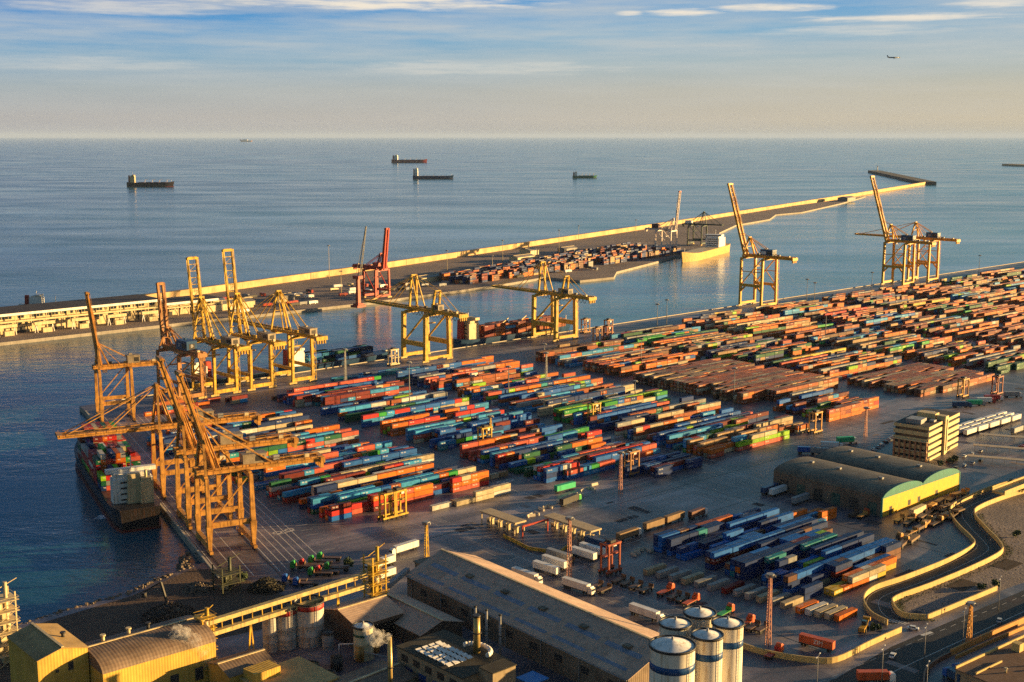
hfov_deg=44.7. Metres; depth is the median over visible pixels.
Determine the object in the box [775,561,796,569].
shipping container
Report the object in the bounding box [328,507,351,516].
shipping container
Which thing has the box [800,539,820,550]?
shipping container
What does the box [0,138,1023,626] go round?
sea
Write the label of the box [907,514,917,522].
trailer
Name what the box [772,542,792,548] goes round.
shipping container
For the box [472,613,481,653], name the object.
chimney
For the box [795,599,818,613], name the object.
shipping container
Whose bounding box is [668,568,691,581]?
shipping container
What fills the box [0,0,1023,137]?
sky
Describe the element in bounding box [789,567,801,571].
shipping container
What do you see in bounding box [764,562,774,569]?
shipping container
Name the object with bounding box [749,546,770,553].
shipping container
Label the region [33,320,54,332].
boarding bridge
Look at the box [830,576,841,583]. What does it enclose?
shipping container
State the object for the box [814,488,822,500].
door
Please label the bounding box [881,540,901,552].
shipping container
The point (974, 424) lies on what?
trailer
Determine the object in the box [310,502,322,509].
shipping container
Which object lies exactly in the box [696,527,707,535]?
shipping container
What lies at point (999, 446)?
carport
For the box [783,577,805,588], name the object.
shipping container
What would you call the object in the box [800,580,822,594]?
shipping container
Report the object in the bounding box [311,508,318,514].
shipping container
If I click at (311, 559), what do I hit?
lorry
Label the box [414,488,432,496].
shipping container
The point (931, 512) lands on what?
trailer
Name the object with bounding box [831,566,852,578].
shipping container
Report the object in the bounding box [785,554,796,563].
shipping container
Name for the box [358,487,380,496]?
shipping container
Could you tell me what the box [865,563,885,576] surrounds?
shipping container
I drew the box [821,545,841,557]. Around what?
shipping container
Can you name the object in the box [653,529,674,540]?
shipping container
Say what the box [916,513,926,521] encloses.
trailer
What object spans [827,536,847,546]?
shipping container
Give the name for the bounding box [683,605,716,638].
silo
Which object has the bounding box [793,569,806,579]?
shipping container
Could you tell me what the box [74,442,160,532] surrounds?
container ship
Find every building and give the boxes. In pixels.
[0,294,161,335]
[7,622,89,681]
[84,615,215,681]
[161,294,224,315]
[206,648,275,681]
[239,656,339,681]
[396,629,516,681]
[892,408,959,461]
[955,634,1023,681]
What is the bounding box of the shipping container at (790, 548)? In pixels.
[777,543,798,553]
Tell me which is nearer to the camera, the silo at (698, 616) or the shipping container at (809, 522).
the silo at (698, 616)
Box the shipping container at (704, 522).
[695,519,715,528]
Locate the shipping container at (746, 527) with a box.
[731,524,750,530]
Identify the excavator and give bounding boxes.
[142,581,177,606]
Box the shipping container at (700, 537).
[690,534,711,542]
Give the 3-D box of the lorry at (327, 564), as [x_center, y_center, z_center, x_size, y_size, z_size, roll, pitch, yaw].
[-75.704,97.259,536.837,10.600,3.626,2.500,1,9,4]
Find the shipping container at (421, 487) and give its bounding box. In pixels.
[411,482,432,491]
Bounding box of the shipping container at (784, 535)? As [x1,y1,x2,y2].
[775,532,794,543]
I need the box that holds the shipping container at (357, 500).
[344,498,363,502]
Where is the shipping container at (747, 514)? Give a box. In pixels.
[738,511,758,518]
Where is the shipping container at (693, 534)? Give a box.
[686,530,697,538]
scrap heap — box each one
[140,601,198,624]
[181,581,215,593]
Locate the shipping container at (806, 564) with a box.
[803,557,824,567]
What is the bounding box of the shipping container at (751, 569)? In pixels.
[740,563,762,574]
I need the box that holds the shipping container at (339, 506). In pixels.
[328,501,351,511]
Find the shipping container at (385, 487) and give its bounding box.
[379,485,390,490]
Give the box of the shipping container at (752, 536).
[742,533,762,539]
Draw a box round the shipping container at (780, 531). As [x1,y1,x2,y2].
[773,529,784,535]
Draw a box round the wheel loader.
[858,615,870,632]
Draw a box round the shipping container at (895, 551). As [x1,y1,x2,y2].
[883,547,900,554]
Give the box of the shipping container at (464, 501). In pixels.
[454,496,474,506]
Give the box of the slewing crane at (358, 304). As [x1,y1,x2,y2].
[351,226,366,307]
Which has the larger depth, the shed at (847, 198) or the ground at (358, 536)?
the shed at (847, 198)
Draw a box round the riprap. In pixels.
[14,552,196,626]
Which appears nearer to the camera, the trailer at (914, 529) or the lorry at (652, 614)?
the lorry at (652, 614)
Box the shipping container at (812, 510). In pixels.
[807,508,821,513]
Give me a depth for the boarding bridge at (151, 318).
1260.46 m
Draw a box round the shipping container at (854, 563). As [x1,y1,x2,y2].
[852,558,863,565]
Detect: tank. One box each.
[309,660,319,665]
[321,629,334,650]
[352,620,373,661]
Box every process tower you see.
[0,578,20,668]
[193,604,217,658]
[209,553,243,594]
[360,543,389,596]
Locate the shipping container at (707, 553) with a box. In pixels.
[705,548,717,557]
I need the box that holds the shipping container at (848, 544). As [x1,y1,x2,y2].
[838,539,857,550]
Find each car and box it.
[889,652,895,658]
[907,625,918,630]
[996,617,1002,622]
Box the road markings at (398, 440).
[94,262,1023,575]
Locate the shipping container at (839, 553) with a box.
[821,552,841,558]
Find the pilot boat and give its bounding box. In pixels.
[18,291,55,304]
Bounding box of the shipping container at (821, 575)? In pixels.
[807,570,829,582]
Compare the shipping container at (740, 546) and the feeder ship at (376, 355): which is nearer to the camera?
the shipping container at (740, 546)
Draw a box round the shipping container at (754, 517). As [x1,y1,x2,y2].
[743,512,762,523]
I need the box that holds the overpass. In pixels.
[992,476,1023,495]
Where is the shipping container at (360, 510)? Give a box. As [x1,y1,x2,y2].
[352,506,369,514]
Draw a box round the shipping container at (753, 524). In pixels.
[748,519,762,527]
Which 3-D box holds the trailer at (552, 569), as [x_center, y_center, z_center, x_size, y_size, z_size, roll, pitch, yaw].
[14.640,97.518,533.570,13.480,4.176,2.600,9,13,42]
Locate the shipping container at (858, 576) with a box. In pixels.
[847,570,868,583]
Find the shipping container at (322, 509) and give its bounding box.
[319,502,340,512]
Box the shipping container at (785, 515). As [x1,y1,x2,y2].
[775,511,793,521]
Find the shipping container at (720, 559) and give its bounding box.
[710,553,732,564]
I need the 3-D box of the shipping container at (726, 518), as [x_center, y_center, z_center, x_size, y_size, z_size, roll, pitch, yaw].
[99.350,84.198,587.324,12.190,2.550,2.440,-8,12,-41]
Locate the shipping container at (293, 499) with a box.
[285,494,307,503]
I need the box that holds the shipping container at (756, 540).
[748,534,767,546]
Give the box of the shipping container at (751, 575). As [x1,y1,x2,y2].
[740,569,762,580]
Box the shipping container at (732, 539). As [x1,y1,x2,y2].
[723,534,743,541]
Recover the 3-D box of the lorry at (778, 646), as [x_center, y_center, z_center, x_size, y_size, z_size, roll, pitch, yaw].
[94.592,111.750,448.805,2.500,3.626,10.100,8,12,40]
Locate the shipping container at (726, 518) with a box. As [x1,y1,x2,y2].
[713,514,732,522]
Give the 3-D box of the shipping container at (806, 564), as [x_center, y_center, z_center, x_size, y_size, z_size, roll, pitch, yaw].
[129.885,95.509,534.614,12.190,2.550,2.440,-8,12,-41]
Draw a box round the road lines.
[821,492,1023,681]
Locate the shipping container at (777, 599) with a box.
[768,592,790,606]
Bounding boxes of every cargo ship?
[127,173,173,186]
[391,155,426,162]
[413,168,453,178]
[572,171,596,177]
[681,231,729,261]
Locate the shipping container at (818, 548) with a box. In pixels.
[810,542,830,553]
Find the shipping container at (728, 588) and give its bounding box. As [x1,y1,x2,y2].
[721,580,744,593]
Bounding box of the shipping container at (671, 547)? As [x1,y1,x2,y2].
[667,540,688,550]
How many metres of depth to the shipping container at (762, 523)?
579.89 m
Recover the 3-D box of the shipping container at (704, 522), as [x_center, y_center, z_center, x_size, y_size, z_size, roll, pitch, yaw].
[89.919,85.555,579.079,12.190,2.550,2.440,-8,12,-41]
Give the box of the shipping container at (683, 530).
[677,527,688,533]
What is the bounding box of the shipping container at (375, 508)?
[371,502,393,511]
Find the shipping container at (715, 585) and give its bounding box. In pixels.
[707,577,729,591]
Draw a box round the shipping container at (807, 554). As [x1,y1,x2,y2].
[805,550,809,557]
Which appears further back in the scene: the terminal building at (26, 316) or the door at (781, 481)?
the terminal building at (26, 316)
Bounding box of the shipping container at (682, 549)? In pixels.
[676,544,688,553]
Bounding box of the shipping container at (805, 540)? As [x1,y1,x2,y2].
[796,537,815,549]
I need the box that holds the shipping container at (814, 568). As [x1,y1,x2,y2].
[802,562,823,575]
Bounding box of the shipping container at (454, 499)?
[450,495,470,504]
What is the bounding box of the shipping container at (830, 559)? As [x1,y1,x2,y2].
[821,556,840,568]
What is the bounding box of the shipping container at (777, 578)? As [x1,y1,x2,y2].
[767,573,780,583]
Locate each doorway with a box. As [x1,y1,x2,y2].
[17,326,25,332]
[48,323,56,328]
[135,314,142,319]
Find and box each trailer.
[381,566,395,578]
[533,559,559,575]
[541,554,567,569]
[546,547,570,559]
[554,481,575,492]
[572,545,596,561]
[579,541,605,556]
[584,535,609,548]
[591,579,602,587]
[596,583,611,594]
[611,573,625,584]
[620,576,634,587]
[628,579,642,590]
[638,583,653,593]
[643,517,664,531]
[664,510,684,524]
[667,589,681,600]
[675,592,689,603]
[745,619,760,631]
[754,621,767,633]
[769,484,787,496]
[791,492,809,505]
[799,632,835,651]
[848,509,858,517]
[893,513,904,523]
[898,530,910,539]
[906,534,919,544]
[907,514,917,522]
[907,527,917,535]
[909,503,925,514]
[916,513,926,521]
[924,518,931,526]
[927,502,936,509]
[928,506,940,514]
[929,507,939,515]
[934,497,944,505]
[939,502,953,507]
[940,504,948,512]
[946,494,955,502]
[947,510,958,520]
[952,497,961,505]
[952,507,964,514]
[957,425,968,434]
[961,420,973,425]
[963,427,976,436]
[968,422,980,427]
[972,417,984,422]
[975,423,987,432]
[979,418,991,423]
[984,414,995,418]
[987,420,999,428]
[991,415,1002,420]
[995,411,1006,415]
[998,416,1010,425]
[1002,412,1013,417]
[1009,413,1020,422]
[1010,425,1023,434]
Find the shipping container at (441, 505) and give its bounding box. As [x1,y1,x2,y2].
[429,501,450,510]
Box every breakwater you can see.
[141,182,925,297]
[868,170,935,184]
[1002,164,1023,166]
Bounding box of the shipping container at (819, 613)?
[814,603,837,618]
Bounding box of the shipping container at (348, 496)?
[337,491,360,501]
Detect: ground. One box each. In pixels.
[0,197,864,345]
[18,262,1023,681]
[899,494,1023,615]
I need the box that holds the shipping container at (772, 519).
[766,516,777,524]
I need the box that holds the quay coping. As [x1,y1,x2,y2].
[85,261,1023,577]
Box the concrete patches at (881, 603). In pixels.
[459,390,1023,672]
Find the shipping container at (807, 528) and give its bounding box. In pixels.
[800,526,811,532]
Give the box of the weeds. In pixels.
[895,513,1023,621]
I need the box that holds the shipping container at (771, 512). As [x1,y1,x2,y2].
[760,507,778,517]
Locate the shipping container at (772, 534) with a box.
[765,531,776,538]
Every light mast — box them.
[342,348,346,379]
[406,361,411,401]
[422,520,430,557]
[487,415,493,432]
[506,365,510,393]
[544,352,548,378]
[565,516,573,577]
[617,451,624,495]
[732,367,737,395]
[765,572,775,645]
[863,406,869,436]
[965,601,976,641]
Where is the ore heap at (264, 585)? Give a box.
[246,576,285,595]
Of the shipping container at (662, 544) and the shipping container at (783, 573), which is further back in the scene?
the shipping container at (662, 544)
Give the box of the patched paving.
[945,559,1022,591]
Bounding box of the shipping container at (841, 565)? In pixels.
[831,559,852,572]
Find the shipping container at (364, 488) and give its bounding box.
[353,485,374,491]
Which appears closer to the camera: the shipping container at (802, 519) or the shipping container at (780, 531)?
the shipping container at (780, 531)
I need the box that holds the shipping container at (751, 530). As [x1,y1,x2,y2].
[744,527,760,533]
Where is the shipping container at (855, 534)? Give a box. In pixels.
[844,530,863,539]
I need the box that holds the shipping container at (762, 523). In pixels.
[757,519,768,527]
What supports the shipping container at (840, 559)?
on the shipping containers at (695, 430)
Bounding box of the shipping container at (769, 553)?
[759,549,780,562]
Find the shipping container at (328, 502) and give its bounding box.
[323,500,333,505]
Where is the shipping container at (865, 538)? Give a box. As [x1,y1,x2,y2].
[854,533,873,544]
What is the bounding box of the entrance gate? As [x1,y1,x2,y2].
[521,518,548,537]
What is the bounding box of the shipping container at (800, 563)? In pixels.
[798,555,819,567]
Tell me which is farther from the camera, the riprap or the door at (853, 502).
the door at (853, 502)
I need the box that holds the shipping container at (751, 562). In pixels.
[741,556,762,568]
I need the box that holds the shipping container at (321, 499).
[310,494,333,503]
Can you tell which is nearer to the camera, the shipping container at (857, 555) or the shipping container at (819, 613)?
the shipping container at (819, 613)
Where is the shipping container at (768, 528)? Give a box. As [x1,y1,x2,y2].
[758,523,776,531]
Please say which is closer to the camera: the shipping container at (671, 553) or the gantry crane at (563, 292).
the shipping container at (671, 553)
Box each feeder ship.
[176,357,274,388]
[278,341,392,371]
[453,309,570,347]
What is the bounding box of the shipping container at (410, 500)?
[397,498,413,505]
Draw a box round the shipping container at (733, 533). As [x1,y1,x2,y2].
[722,527,743,538]
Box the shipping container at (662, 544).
[658,541,666,547]
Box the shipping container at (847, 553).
[837,549,857,556]
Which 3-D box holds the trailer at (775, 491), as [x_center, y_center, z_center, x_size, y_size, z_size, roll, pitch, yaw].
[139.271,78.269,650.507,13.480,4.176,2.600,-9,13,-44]
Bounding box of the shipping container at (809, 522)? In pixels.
[799,518,817,526]
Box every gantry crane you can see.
[55,382,261,498]
[84,292,158,421]
[155,356,298,529]
[156,282,206,399]
[174,370,324,555]
[186,256,249,396]
[221,248,285,391]
[233,290,327,384]
[352,228,391,299]
[364,274,468,363]
[491,261,596,341]
[645,191,681,253]
[682,211,723,245]
[727,183,797,305]
[854,222,960,282]
[870,176,935,285]
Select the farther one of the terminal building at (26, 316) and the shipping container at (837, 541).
the terminal building at (26, 316)
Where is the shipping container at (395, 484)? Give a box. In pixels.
[389,482,400,488]
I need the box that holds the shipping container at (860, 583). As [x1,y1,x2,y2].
[850,577,868,589]
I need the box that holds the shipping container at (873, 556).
[865,552,884,560]
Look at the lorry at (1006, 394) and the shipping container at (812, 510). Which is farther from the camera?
the lorry at (1006, 394)
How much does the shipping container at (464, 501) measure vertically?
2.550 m
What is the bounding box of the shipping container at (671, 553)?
[667,549,675,555]
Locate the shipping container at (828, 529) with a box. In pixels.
[821,527,832,532]
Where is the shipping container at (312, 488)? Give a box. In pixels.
[311,482,333,490]
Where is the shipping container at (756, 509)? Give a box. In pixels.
[741,507,760,513]
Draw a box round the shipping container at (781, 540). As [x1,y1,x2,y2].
[779,533,799,543]
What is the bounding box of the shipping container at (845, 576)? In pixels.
[842,568,863,581]
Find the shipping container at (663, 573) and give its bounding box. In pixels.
[655,565,678,578]
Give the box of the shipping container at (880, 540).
[871,537,890,544]
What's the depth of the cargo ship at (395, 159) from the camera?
8944.31 m
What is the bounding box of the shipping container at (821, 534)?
[813,531,831,538]
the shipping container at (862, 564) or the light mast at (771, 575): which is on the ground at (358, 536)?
the light mast at (771, 575)
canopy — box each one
[480,508,525,535]
[516,671,548,681]
[544,513,601,540]
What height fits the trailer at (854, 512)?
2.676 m
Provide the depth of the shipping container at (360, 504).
618.92 m
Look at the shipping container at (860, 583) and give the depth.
517.52 m
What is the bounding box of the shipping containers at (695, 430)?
[77,242,1023,586]
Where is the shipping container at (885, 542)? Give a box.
[876,539,894,550]
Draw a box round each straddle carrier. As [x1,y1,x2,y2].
[377,488,398,521]
[387,347,399,366]
[388,486,408,518]
[477,424,492,439]
[580,317,590,333]
[586,400,600,423]
[592,326,602,340]
[598,538,621,576]
[602,324,612,339]
[604,318,613,334]
[623,447,639,476]
[807,409,822,434]
[956,376,969,398]
[990,374,1003,394]
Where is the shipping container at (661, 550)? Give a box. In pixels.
[657,546,666,552]
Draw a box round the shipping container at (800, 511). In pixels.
[791,507,806,517]
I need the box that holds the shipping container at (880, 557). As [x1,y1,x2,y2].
[870,553,889,560]
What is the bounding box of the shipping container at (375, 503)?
[371,497,393,506]
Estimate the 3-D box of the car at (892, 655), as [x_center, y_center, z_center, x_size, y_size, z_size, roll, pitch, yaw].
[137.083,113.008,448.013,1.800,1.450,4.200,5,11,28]
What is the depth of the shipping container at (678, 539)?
557.03 m
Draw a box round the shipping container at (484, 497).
[473,493,493,501]
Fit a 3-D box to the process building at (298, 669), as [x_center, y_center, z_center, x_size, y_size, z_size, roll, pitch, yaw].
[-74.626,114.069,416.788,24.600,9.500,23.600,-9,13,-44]
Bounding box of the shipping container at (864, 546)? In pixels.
[855,543,874,550]
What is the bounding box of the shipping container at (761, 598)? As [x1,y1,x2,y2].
[756,589,779,602]
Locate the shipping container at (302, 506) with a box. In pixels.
[299,504,306,509]
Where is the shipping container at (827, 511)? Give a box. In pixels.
[818,506,836,516]
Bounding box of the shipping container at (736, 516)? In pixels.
[733,512,744,519]
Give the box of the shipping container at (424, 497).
[414,493,432,501]
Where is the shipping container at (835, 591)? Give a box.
[829,586,842,596]
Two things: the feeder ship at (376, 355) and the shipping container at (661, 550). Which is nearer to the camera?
the shipping container at (661, 550)
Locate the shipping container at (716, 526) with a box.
[705,522,724,532]
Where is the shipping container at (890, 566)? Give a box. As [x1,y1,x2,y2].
[886,562,895,571]
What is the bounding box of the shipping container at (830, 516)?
[818,512,836,519]
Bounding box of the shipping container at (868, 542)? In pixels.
[858,540,873,545]
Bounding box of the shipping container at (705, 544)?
[700,537,720,548]
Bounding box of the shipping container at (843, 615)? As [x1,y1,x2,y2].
[834,607,856,621]
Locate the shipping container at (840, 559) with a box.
[834,557,846,561]
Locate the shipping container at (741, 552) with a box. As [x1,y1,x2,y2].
[732,547,749,557]
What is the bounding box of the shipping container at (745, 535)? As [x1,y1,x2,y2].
[737,531,757,539]
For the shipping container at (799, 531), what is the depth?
566.66 m
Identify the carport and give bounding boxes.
[967,454,1023,463]
[973,443,1023,450]
[979,433,1023,437]
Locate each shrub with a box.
[236,572,247,581]
[869,622,881,630]
[946,457,954,462]
[977,582,986,588]
[991,578,1000,586]
[1012,530,1020,536]
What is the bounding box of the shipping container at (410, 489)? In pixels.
[407,487,413,493]
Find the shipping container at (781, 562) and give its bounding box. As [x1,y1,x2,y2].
[775,557,787,566]
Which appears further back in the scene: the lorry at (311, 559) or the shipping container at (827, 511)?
the shipping container at (827, 511)
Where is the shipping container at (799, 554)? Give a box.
[786,550,803,558]
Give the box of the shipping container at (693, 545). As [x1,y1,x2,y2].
[686,541,698,550]
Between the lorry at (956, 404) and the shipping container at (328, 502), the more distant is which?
the lorry at (956, 404)
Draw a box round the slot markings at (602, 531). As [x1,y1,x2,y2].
[147,350,831,614]
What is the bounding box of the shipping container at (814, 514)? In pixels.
[809,511,817,517]
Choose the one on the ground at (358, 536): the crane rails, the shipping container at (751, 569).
the crane rails
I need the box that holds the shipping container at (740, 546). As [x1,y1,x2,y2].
[729,540,750,552]
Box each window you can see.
[68,661,73,670]
[401,653,407,662]
[413,659,419,668]
[421,589,426,596]
[425,665,431,674]
[437,671,443,680]
[441,598,446,606]
[461,608,467,616]
[506,630,512,638]
[529,641,536,650]
[554,653,561,662]
[580,665,588,675]
[945,419,947,450]
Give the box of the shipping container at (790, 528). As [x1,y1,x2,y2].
[782,523,801,532]
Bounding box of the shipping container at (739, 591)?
[733,583,755,596]
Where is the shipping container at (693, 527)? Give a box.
[686,524,697,530]
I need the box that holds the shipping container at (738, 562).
[735,554,757,566]
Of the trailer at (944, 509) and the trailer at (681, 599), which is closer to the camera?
the trailer at (681, 599)
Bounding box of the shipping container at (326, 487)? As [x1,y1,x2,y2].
[314,483,336,492]
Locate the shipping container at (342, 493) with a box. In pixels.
[333,489,354,499]
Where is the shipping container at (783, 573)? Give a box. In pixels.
[777,570,789,579]
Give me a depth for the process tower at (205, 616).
432.76 m
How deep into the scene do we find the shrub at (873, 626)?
472.29 m
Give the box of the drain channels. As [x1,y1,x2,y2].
[421,422,1008,648]
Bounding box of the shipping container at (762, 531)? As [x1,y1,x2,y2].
[755,528,765,533]
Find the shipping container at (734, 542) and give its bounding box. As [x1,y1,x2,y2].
[724,539,745,545]
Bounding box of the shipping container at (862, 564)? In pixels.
[853,560,874,569]
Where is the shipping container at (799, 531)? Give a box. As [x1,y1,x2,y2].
[791,529,803,533]
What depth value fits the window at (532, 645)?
443.55 m
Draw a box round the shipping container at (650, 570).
[643,562,666,575]
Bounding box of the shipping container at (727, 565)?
[725,561,729,569]
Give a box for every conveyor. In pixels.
[209,572,368,649]
[382,567,409,589]
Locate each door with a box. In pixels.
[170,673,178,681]
[195,666,203,680]
[419,673,425,681]
[780,479,787,492]
[796,484,804,494]
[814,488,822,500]
[831,492,839,505]
[849,497,857,509]
[867,501,876,514]
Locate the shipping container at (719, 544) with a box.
[709,540,730,548]
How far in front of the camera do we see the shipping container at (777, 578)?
515.53 m
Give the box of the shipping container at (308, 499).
[307,495,318,502]
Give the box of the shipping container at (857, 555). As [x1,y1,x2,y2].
[844,551,863,561]
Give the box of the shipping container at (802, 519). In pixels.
[793,516,812,522]
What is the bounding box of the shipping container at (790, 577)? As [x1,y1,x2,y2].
[783,572,796,582]
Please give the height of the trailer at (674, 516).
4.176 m
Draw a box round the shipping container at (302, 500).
[299,494,318,504]
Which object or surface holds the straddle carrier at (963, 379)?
on the ground at (358, 536)
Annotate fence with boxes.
[503,534,568,552]
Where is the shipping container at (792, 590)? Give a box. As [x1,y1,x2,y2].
[783,582,805,593]
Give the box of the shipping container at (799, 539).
[790,536,809,542]
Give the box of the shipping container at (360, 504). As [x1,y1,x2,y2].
[352,500,369,509]
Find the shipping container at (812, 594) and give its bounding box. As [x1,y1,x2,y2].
[800,588,822,600]
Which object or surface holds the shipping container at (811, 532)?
on the shipping containers at (695, 430)
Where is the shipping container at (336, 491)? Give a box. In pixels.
[322,490,342,493]
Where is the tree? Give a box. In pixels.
[343,556,354,567]
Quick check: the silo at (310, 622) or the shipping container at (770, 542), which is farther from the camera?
the shipping container at (770, 542)
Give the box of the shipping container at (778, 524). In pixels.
[771,520,791,530]
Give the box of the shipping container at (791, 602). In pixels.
[780,595,802,609]
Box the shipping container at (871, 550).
[860,545,879,557]
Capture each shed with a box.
[206,297,254,311]
[268,292,294,300]
[324,594,404,647]
[332,660,416,681]
[387,593,463,642]
[413,273,438,282]
[509,253,535,260]
[519,247,538,255]
[557,246,577,252]
[838,196,855,201]
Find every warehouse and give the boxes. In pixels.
[405,548,658,681]
[773,446,960,516]
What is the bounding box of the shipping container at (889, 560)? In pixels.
[876,555,896,565]
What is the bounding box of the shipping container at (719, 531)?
[709,528,728,534]
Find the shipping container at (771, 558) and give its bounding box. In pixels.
[764,551,785,563]
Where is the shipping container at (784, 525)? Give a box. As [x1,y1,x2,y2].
[776,522,795,529]
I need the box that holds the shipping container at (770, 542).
[757,537,777,548]
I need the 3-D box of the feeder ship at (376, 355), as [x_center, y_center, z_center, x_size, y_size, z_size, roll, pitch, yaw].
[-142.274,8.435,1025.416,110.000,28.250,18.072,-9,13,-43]
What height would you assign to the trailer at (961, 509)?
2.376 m
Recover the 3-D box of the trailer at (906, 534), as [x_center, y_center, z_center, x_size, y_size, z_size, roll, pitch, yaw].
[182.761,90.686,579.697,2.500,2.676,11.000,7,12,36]
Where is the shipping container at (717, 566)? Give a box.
[710,560,729,570]
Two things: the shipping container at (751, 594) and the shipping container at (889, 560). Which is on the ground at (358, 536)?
the shipping container at (751, 594)
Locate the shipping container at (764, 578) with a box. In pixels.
[761,568,783,581]
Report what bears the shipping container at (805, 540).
on the shipping containers at (695, 430)
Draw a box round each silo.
[261,611,277,652]
[273,601,296,650]
[293,594,324,647]
[648,634,696,681]
[658,616,692,638]
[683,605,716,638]
[691,627,723,681]
[711,615,744,681]
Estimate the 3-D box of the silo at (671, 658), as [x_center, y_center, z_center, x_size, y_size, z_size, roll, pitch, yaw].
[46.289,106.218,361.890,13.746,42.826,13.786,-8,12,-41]
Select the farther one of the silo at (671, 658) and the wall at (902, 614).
the wall at (902, 614)
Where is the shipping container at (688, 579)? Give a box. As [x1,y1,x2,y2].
[681,571,703,584]
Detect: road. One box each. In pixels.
[828,590,1023,681]
[865,490,1000,624]
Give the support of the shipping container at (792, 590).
on the ground at (358, 536)
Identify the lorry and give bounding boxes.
[282,573,307,582]
[290,560,314,569]
[293,576,318,586]
[298,558,323,567]
[307,566,332,576]
[308,555,332,563]
[314,565,339,574]
[317,551,340,560]
[324,561,348,571]
[365,554,395,569]
[389,539,418,554]
[511,566,542,582]
[559,493,581,506]
[562,576,594,595]
[616,527,641,540]
[629,602,664,621]
[656,582,674,596]
[682,592,700,606]
[688,507,707,519]
[717,602,734,615]
[743,613,754,628]
[760,482,778,494]
[764,642,783,659]
[797,446,819,453]
[810,447,830,454]
[820,441,842,447]
[836,436,857,443]
[856,508,869,518]
[856,669,895,681]
[891,532,903,539]
[901,535,909,548]
[903,513,916,526]
[914,520,926,532]
[928,515,943,527]
[942,667,959,681]
[949,488,966,496]
[952,401,971,407]
[966,400,985,405]
[976,397,995,403]
[984,395,1002,400]
[1003,391,1022,397]
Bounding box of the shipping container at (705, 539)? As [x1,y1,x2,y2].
[695,535,715,547]
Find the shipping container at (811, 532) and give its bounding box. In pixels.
[802,528,820,535]
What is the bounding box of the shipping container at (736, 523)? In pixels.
[726,518,746,528]
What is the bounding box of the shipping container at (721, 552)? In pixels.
[710,546,731,558]
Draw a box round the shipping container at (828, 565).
[825,561,837,570]
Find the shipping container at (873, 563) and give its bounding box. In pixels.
[868,561,879,565]
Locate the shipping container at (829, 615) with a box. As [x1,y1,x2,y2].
[824,605,847,619]
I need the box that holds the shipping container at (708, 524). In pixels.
[699,520,719,527]
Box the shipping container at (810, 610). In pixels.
[805,601,827,615]
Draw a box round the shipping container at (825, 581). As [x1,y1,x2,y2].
[807,577,828,584]
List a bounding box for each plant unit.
[308,654,342,671]
[338,637,379,653]
[355,646,387,662]
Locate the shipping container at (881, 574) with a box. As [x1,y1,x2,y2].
[877,570,885,578]
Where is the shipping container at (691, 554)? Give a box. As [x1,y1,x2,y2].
[681,549,702,560]
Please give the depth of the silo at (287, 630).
453.05 m
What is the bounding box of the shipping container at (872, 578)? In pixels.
[869,574,876,582]
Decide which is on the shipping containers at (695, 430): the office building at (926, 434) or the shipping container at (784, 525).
the shipping container at (784, 525)
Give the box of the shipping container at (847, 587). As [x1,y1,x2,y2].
[839,583,851,592]
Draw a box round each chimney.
[387,634,392,681]
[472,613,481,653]
[485,608,487,644]
[498,614,501,654]
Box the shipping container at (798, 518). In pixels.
[789,515,807,521]
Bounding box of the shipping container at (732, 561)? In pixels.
[730,552,751,565]
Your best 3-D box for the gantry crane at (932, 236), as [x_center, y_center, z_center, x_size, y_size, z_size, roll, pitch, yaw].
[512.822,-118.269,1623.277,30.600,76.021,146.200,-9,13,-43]
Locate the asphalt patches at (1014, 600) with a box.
[455,388,1023,613]
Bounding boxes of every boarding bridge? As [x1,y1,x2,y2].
[0,324,16,335]
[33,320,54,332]
[70,316,89,328]
[106,313,126,324]
[141,310,158,321]
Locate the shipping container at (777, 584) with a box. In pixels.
[767,580,782,588]
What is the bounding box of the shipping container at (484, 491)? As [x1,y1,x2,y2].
[473,487,493,496]
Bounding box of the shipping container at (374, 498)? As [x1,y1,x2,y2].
[371,493,393,501]
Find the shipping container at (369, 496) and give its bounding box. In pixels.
[367,492,377,499]
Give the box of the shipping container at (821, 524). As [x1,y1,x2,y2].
[808,520,827,529]
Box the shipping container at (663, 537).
[658,530,679,541]
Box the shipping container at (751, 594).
[744,586,767,599]
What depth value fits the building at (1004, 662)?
426.21 m
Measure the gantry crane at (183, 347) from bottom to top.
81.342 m
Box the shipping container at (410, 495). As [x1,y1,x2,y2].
[397,493,413,499]
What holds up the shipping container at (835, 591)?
on the ground at (358, 536)
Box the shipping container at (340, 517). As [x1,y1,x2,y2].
[328,512,351,521]
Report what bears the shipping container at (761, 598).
on the ground at (358, 536)
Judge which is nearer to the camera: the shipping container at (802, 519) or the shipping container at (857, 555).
the shipping container at (857, 555)
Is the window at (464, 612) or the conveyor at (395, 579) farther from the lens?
the conveyor at (395, 579)
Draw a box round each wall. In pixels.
[743,626,901,663]
[863,476,1022,624]
[891,489,1023,619]
[923,651,951,681]
[927,585,997,618]
[950,616,1023,658]
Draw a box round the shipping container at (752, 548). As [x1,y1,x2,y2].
[750,545,756,551]
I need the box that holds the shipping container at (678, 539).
[667,533,688,544]
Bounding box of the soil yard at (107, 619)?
[0,569,283,681]
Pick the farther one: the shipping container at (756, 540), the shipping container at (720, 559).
the shipping container at (756, 540)
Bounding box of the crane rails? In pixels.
[94,272,979,587]
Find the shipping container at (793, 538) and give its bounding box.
[784,534,804,542]
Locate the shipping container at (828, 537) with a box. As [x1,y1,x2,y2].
[817,533,836,542]
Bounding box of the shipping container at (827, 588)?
[824,581,845,594]
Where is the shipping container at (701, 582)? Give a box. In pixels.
[694,574,716,587]
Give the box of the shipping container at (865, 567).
[860,565,871,569]
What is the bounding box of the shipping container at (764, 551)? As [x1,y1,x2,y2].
[755,548,775,555]

